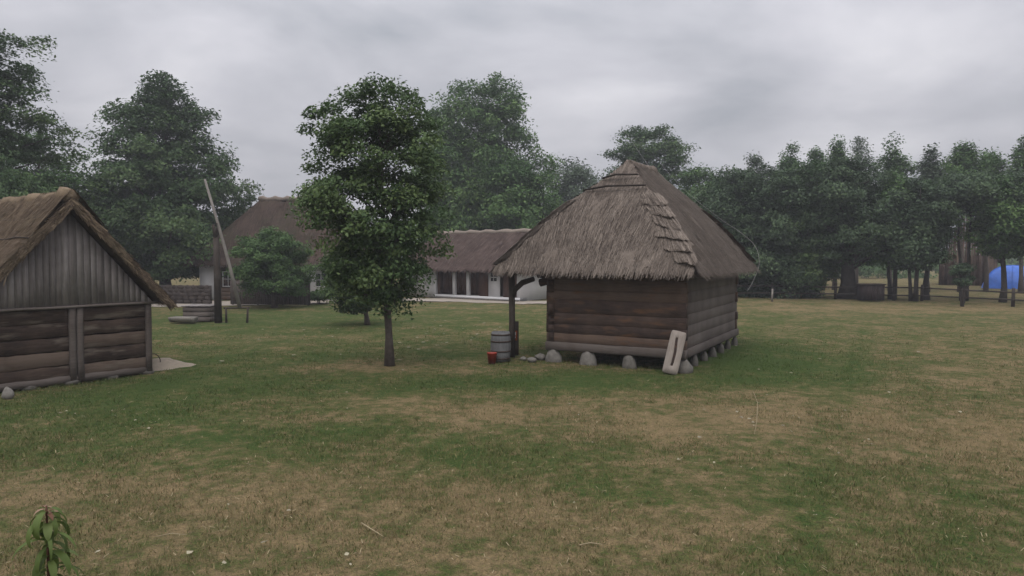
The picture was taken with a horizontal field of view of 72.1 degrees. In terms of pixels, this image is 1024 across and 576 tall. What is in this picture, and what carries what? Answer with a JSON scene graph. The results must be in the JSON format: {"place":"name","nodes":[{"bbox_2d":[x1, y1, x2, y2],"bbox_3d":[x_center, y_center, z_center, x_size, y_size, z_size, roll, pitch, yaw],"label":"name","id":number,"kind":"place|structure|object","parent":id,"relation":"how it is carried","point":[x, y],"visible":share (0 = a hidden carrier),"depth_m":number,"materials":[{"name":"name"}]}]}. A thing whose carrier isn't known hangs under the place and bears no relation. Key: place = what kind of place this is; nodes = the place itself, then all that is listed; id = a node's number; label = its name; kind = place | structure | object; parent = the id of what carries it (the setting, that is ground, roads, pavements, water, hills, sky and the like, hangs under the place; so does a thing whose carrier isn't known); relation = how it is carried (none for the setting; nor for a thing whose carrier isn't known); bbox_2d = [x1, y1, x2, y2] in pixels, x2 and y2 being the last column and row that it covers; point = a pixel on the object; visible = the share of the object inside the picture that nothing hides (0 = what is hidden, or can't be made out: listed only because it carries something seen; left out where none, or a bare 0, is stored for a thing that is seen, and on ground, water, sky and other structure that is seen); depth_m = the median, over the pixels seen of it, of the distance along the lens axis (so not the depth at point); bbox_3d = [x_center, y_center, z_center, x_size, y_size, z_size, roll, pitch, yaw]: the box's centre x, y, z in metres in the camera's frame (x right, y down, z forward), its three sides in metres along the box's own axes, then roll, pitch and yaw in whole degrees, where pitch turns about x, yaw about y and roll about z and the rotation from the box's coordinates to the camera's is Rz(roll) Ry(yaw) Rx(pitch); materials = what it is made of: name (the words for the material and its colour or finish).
{"place":"outdoors","nodes":[
{"label":"outdoors","id":0,"kind":"place"},
{"bbox_2d":[151,298,546,306],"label":"path","id":1,"kind":"structure","parent":0,"point":[225,303],"depth_m":52.23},
{"bbox_2d":[159,285,211,303],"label":"stone wall","id":2,"kind":"structure","parent":1,"relation":"on","point":[189,294],"depth_m":49.91,"materials":[{"name":"grey stone"}]},
{"bbox_2d":[0,270,1023,575],"bbox_3d":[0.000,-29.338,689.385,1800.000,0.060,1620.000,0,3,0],"label":"ground","id":3,"kind":"structure","parent":0,"point":[924,318],"depth_m":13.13,"materials":[{"name":"green plant"}]},
{"bbox_2d":[1,387,13,398],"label":"whitish block","id":4,"kind":"structure","parent":3,"relation":"on","point":[7,392],"depth_m":17.15,"materials":[{"name":"stone"}]},
{"bbox_2d":[0,28,92,199],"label":"larch tree","id":5,"kind":"object","parent":3,"relation":"on","point":[10,149],"visible":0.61,"depth_m":42.10,"materials":[{"name":"green plant"}]},
{"bbox_2d":[12,505,84,575],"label":"leafy shoot","id":6,"kind":"object","parent":3,"relation":"on","point":[38,528],"visible":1,"depth_m":3.04,"materials":[{"name":"green plant"}]},
{"bbox_2d":[0,131,111,199],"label":"ash tree","id":7,"kind":"object","parent":3,"relation":"on","point":[46,170],"visible":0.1,"depth_m":51.28,"materials":[{"name":"green plant"}]},
{"bbox_2d":[0,187,178,391],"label":"barn","id":8,"kind":"structure","parent":3,"relation":"on","point":[81,290],"depth_m":19.11,"materials":[{"name":"brown wood"}]},
{"bbox_2d":[65,174,118,191],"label":"oak tree","id":9,"kind":"object","parent":3,"relation":"on","point":[83,179],"visible":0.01,"depth_m":64.52,"materials":[{"name":"green plant"}]},
{"bbox_2d":[70,69,264,284],"bbox_3d":[-28.538,-8.450,57.531,16.081,18.567,15.962,0,3,0],"label":"linden tree","id":10,"kind":"object","parent":3,"relation":"on","point":[159,252],"visible":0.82,"depth_m":54.59,"materials":[{"name":"green plant"}]},
{"bbox_2d":[152,358,195,370],"bbox_3d":[-11.008,2.346,22.032,1.991,0.306,1.578,0,3,0],"label":"sand heap","id":11,"kind":"object","parent":3,"relation":"on","point":[164,363],"visible":0.71,"depth_m":21.88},
{"bbox_2d":[168,316,198,322],"bbox_3d":[-16.753,1.623,35.862,1.300,0.298,0.680,0,3,8],"label":"log trough","id":12,"kind":"object","parent":3,"relation":"on","point":[185,319],"visible":1,"depth_m":35.62,"materials":[{"name":"grey wood"}]},
{"bbox_2d":[181,304,213,321],"bbox_3d":[-16.395,1.308,37.148,1.493,0.850,1.300,0,3,0],"label":"well box","id":13,"kind":"object","parent":3,"relation":"on","point":[204,312],"visible":0.65,"depth_m":36.56,"materials":[{"name":"grey wood"}]},
{"bbox_2d":[204,179,241,322],"bbox_3d":[-14.824,-1.848,36.120,1.839,7.453,0.500,0,3,0],"label":"well sweep","id":14,"kind":"object","parent":3,"relation":"on","point":[217,231],"visible":0.94,"depth_m":36.06,"materials":[{"name":"brown wood"}]},
{"bbox_2d":[223,307,249,322],"bbox_3d":[-14.178,1.398,36.276,1.341,0.858,0.116,0,3,0],"label":"tether rail","id":15,"kind":"object","parent":3,"relation":"on","point":[247,314],"visible":0.9,"depth_m":36.23,"materials":[{"name":"grey wood"}]},
{"bbox_2d":[246,196,257,208],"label":"spruce tree","id":16,"kind":"object","parent":3,"relation":"on","point":[251,200],"visible":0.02,"depth_m":79.50,"materials":[{"name":"green plant"}]},
{"bbox_2d":[230,278,310,304],"bbox_3d":[-16.681,0.258,48.659,5.838,1.850,0.240,0,3,8],"label":"board fence","id":17,"kind":"object","parent":3,"relation":"on","point":[260,298],"visible":0.49,"depth_m":48.61,"materials":[{"name":"grey wood"}]},
{"bbox_2d":[222,225,321,307],"bbox_3d":[-15.603,-1.391,46.511,6.295,5.480,5.782,0,3,0],"label":"round bush","id":18,"kind":"object","parent":3,"relation":"on","point":[269,258],"visible":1,"depth_m":45.41,"materials":[{"name":"green plant"}]},
{"bbox_2d":[183,188,396,299],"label":"cottage","id":19,"kind":"structure","parent":3,"relation":"on","point":[266,212],"depth_m":55.07,"materials":[{"name":"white paint"}]},
{"bbox_2d":[222,271,230,286],"bbox_3d":[-21.916,-0.690,54.353,0.900,1.200,0.075,0,3,4],"label":"window","id":20,"kind":"structure","parent":19,"relation":"in","point":[228,279],"depth_m":54.36,"materials":[{"name":"grey glass"}]},
{"bbox_2d":[315,273,325,286],"bbox_3d":[-14.605,-0.615,53.835,0.900,1.100,0.075,0,3,4],"label":"window","id":21,"kind":"structure","parent":19,"relation":"in","point":[317,274],"depth_m":53.84,"materials":[{"name":"grey glass"}]},
{"bbox_2d":[310,289,331,303],"bbox_3d":[-13.593,0.637,49.956,2.140,1.084,1.993,3,4,43],"label":"shrub","id":22,"kind":"object","parent":3,"relation":"on","point":[314,296],"visible":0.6,"depth_m":49.65,"materials":[{"name":"green plant"}]},
{"bbox_2d":[314,249,376,324],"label":"tree","id":23,"kind":"object","parent":3,"relation":"on","point":[352,308],"visible":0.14,"depth_m":34.55,"materials":[{"name":"green plant"}]},
{"bbox_2d":[283,71,457,366],"bbox_3d":[-4.195,-2.055,22.065,4.997,9.112,5.509,0,3,0],"label":"maple tree","id":24,"kind":"object","parent":3,"relation":"on","point":[356,270],"visible":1,"depth_m":21.07,"materials":[{"name":"green plant"}]},
{"bbox_2d":[402,117,502,242],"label":"ash tree","id":25,"kind":"object","parent":3,"relation":"on","point":[450,153],"visible":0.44,"depth_m":69.42,"materials":[{"name":"green plant"}]},
{"bbox_2d":[397,228,546,301],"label":"house","id":26,"kind":"structure","parent":3,"relation":"on","point":[467,269],"depth_m":56.30,"materials":[{"name":"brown wood"}]},
{"bbox_2d":[426,273,433,284],"bbox_3d":[-6.782,-0.717,58.075,0.800,1.000,0.075,2,3,36],"label":"window","id":27,"kind":"structure","parent":26,"relation":"in","point":[427,273],"depth_m":57.95,"materials":[{"name":"grey glass"}]},
{"bbox_2d":[488,272,499,296],"bbox_3d":[-1.372,-0.324,54.138,1.100,2.010,0.105,2,3,36],"label":"door","id":28,"kind":"structure","parent":26,"relation":"in","point":[493,282],"depth_m":54.16,"materials":[{"name":"white paint"}]},
{"bbox_2d":[415,71,565,230],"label":"tall ash tree","id":29,"kind":"object","parent":3,"relation":"on","point":[488,116],"visible":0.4,"depth_m":72.38,"materials":[{"name":"green plant"}]},
{"bbox_2d":[487,351,496,363],"bbox_3d":[-0.644,2.225,22.670,0.350,0.395,0.345,0,3,0],"label":"pail","id":30,"kind":"object","parent":3,"relation":"on","point":[491,356],"visible":1,"depth_m":22.56,"materials":[{"name":"red metal"}]},
{"bbox_2d":[490,331,510,361],"bbox_3d":[-0.369,1.919,23.168,0.689,0.960,0.682,0,3,0],"label":"barrel","id":31,"kind":"object","parent":3,"relation":"on","point":[500,341],"visible":0.92,"depth_m":22.89,"materials":[{"name":"wood"}]},
{"bbox_2d":[59,314,961,564],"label":"litter scraps","id":32,"kind":"object","parent":3,"relation":"on","point":[224,562],"visible":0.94,"depth_m":14.64,"materials":[{"name":"white paper"}]},
{"bbox_2d":[1,370,1023,575],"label":"dry straw","id":33,"kind":"object","parent":3,"relation":"on","point":[499,498],"visible":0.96,"depth_m":10.16,"materials":[{"name":"beige plant"}]},
{"bbox_2d":[515,321,518,354],"bbox_3d":[0.134,1.748,24.442,0.207,1.180,0.094,0,3,-5],"label":"sign board","id":34,"kind":"object","parent":3,"relation":"on","point":[516,337],"visible":0.6,"depth_m":24.42,"materials":[{"name":"brown wood"}]},
{"bbox_2d":[477,153,566,230],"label":"ash tree","id":35,"kind":"object","parent":3,"relation":"on","point":[504,210],"visible":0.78,"depth_m":68.19,"materials":[{"name":"green plant"}]},
{"bbox_2d":[527,357,536,362],"bbox_3d":[0.642,2.353,23.009,0.349,0.211,0.218,1,3,16],"label":"loose stone","id":36,"kind":"object","parent":3,"relation":"on","point":[530,359],"visible":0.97,"depth_m":22.96,"materials":[{"name":"grey stone"}]},
{"bbox_2d":[535,353,545,359],"bbox_3d":[0.942,2.315,23.544,0.385,0.287,0.311,0,3,0],"label":"loose stone","id":37,"kind":"object","parent":3,"relation":"on","point":[540,356],"visible":0.9,"depth_m":23.44,"materials":[{"name":"grey stone"}]},
{"bbox_2d":[529,156,600,216],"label":"elm tree","id":38,"kind":"object","parent":3,"relation":"on","point":[575,175],"visible":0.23,"depth_m":85.63,"materials":[{"name":"green plant"}]},
{"bbox_2d":[146,222,1023,270],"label":"distant wood","id":39,"kind":"object","parent":3,"relation":"on","point":[1011,261],"depth_m":153.17,"materials":[{"name":"green plant"}]},
{"bbox_2d":[487,159,760,373],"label":"granary","id":40,"kind":"structure","parent":3,"relation":"on","point":[629,259],"depth_m":22.61,"materials":[{"name":"brown wood"}]},
{"bbox_2d":[597,123,700,189],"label":"round tree","id":41,"kind":"object","parent":3,"relation":"on","point":[670,158],"visible":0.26,"depth_m":77.09,"materials":[{"name":"green plant"}]},
{"bbox_2d":[662,330,685,374],"bbox_3d":[4.799,1.905,20.810,0.450,1.300,0.100,14,-12,11],"label":"dugout trough","id":42,"kind":"object","parent":3,"relation":"on","point":[674,351],"visible":1,"depth_m":20.76,"materials":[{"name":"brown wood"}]},
{"bbox_2d":[673,162,717,203],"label":"elm tree","id":43,"kind":"object","parent":3,"relation":"on","point":[697,175],"visible":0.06,"depth_m":73.29,"materials":[{"name":"green plant"}]},
{"bbox_2d":[687,164,760,223],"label":"birch tree","id":44,"kind":"object","parent":3,"relation":"on","point":[721,173],"visible":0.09,"depth_m":65.10,"materials":[{"name":"green plant"}]},
{"bbox_2d":[691,168,792,297],"bbox_3d":[19.647,-4.566,60.110,9.085,11.180,8.572,-2,3,-34],"label":"willow tree","id":45,"kind":"object","parent":3,"relation":"on","point":[726,203],"visible":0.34,"depth_m":58.29,"materials":[{"name":"green plant"}]},
{"bbox_2d":[743,150,773,201],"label":"poplar tree","id":46,"kind":"object","parent":3,"relation":"on","point":[754,160],"visible":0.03,"depth_m":69.11,"materials":[{"name":"green plant"}]},
{"bbox_2d":[729,162,820,298],"bbox_3d":[21.600,-4.553,57.600,7.710,11.453,9.108,3,4,43],"label":"willow tree","id":47,"kind":"object","parent":3,"relation":"on","point":[776,261],"visible":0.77,"depth_m":56.28,"materials":[{"name":"green plant"}]},
{"bbox_2d":[770,140,803,213],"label":"poplar tree","id":48,"kind":"object","parent":3,"relation":"on","point":[789,159],"visible":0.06,"depth_m":69.15,"materials":[{"name":"green plant"}]},
{"bbox_2d":[802,145,826,169],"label":"poplar tree","id":49,"kind":"object","parent":3,"relation":"on","point":[817,153],"visible":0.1,"depth_m":73.22,"materials":[{"name":"green plant"}]},
{"bbox_2d":[772,156,857,297],"bbox_3d":[24.729,-4.774,57.821,7.878,11.921,7.022,0,3,0],"label":"willow tree","id":50,"kind":"object","parent":3,"relation":"on","point":[818,274],"visible":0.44,"depth_m":56.26,"materials":[{"name":"green plant"}]},
{"bbox_2d":[821,134,854,289],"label":"poplar tree","id":51,"kind":"object","parent":3,"relation":"on","point":[835,151],"visible":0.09,"depth_m":69.14,"materials":[{"name":"green plant"}]},
{"bbox_2d":[788,152,902,298],"bbox_3d":[26.600,-4.805,55.453,9.026,11.544,8.935,1,3,18],"label":"willow tree","id":52,"kind":"object","parent":3,"relation":"on","point":[848,187],"visible":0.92,"depth_m":54.28,"materials":[{"name":"green plant"}]},
{"bbox_2d":[847,136,878,282],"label":"poplar tree","id":53,"kind":"object","parent":3,"relation":"on","point":[858,142],"visible":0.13,"depth_m":78.85,"materials":[{"name":"green plant"}]},
{"bbox_2d":[855,283,886,299],"bbox_3d":[27.063,0.288,53.166,1.820,1.240,1.160,0,3,4],"label":"wooden box","id":54,"kind":"object","parent":3,"relation":"on","point":[870,291],"visible":1,"depth_m":52.69,"materials":[{"name":"grey wood"}]},
{"bbox_2d":[737,283,1023,306],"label":"field fence","id":55,"kind":"object","parent":3,"relation":"on","point":[921,295],"visible":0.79,"depth_m":54.00,"materials":[{"name":"grey wood"}]},
{"bbox_2d":[869,131,916,290],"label":"poplar tree","id":56,"kind":"object","parent":3,"relation":"on","point":[898,164],"visible":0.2,"depth_m":67.22,"materials":[{"name":"green plant"}]},
{"bbox_2d":[845,171,948,299],"bbox_3d":[29.703,-4.127,54.683,7.435,10.168,6.310,0,3,0],"label":"willow tree","id":57,"kind":"object","parent":3,"relation":"on","point":[884,261],"visible":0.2,"depth_m":54.34,"materials":[{"name":"green plant"}]},
{"bbox_2d":[871,175,973,301],"bbox_3d":[30.085,-3.690,52.941,6.812,9.467,6.319,0,3,0],"label":"willow tree","id":58,"kind":"object","parent":3,"relation":"on","point":[914,251],"visible":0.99,"depth_m":51.81,"materials":[{"name":"green plant"}]},
{"bbox_2d":[821,261,1023,278],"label":"hedge","id":59,"kind":"object","parent":3,"relation":"on","point":[867,271],"visible":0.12,"depth_m":103.77,"materials":[{"name":"green plant"}]},
{"bbox_2d":[911,142,950,291],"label":"poplar tree","id":60,"kind":"object","parent":3,"relation":"on","point":[928,168],"visible":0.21,"depth_m":65.17,"materials":[{"name":"green plant"}]},
{"bbox_2d":[913,177,962,299],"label":"willow tree","id":61,"kind":"object","parent":3,"relation":"on","point":[926,280],"visible":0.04,"depth_m":54.47,"materials":[{"name":"green plant"}]},
{"bbox_2d":[948,262,975,306],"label":"sapling","id":62,"kind":"object","parent":3,"relation":"on","point":[964,279],"visible":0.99,"depth_m":47.25,"materials":[{"name":"green plant"}]},
{"bbox_2d":[939,139,999,291],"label":"poplar tree","id":63,"kind":"object","parent":3,"relation":"on","point":[963,158],"visible":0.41,"depth_m":64.78,"materials":[{"name":"green plant"}]},
{"bbox_2d":[925,169,1015,300],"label":"willow tree","id":64,"kind":"object","parent":3,"relation":"on","point":[965,189],"visible":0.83,"depth_m":51.73,"materials":[{"name":"green plant"}]},
{"bbox_2d":[950,173,1023,302],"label":"willow tree","id":65,"kind":"object","parent":3,"relation":"on","point":[992,220],"visible":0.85,"depth_m":51.08,"materials":[{"name":"green plant"}]},
{"bbox_2d":[974,147,1010,290],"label":"poplar tree","id":66,"kind":"object","parent":3,"relation":"on","point":[1001,166],"visible":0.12,"depth_m":67.03,"materials":[{"name":"green plant"}]},
{"bbox_2d":[977,167,1023,264],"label":"willow tree","id":67,"kind":"object","parent":3,"relation":"on","point":[1021,177],"visible":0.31,"depth_m":50.37,"materials":[{"name":"green plant"}]},
{"bbox_2d":[981,265,1023,288],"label":"tent","id":68,"kind":"object","parent":3,"relation":"on","point":[1012,277],"visible":0.66,"depth_m":72.27,"materials":[{"name":"blue fabric"}]},
{"bbox_2d":[1001,134,1023,291],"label":"poplar tree","id":69,"kind":"object","parent":3,"relation":"on","point":[1018,152],"visible":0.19,"depth_m":63.77,"materials":[{"name":"green plant"}]},
{"bbox_2d":[0,0,1023,254],"label":"sky","id":70,"kind":"structure","parent":0,"point":[732,79],"materials":[{"name":"grey"}]},
{"bbox_2d":[656,158,758,290],"bbox_3d":[13.479,-7.183,54.166,0.949,12.441,47.302,0,3,6],"label":"loose wire","id":71,"kind":"object","parent":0,"point":[730,225],"visible":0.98,"depth_m":36.46,"materials":[{"name":"black metal"}]},
{"bbox_2d":[938,215,1000,285],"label":"plank barn","id":72,"kind":"structure","parent":0,"point":[977,273],"depth_m":79.65,"materials":[{"name":"grey wood"}]}
]}

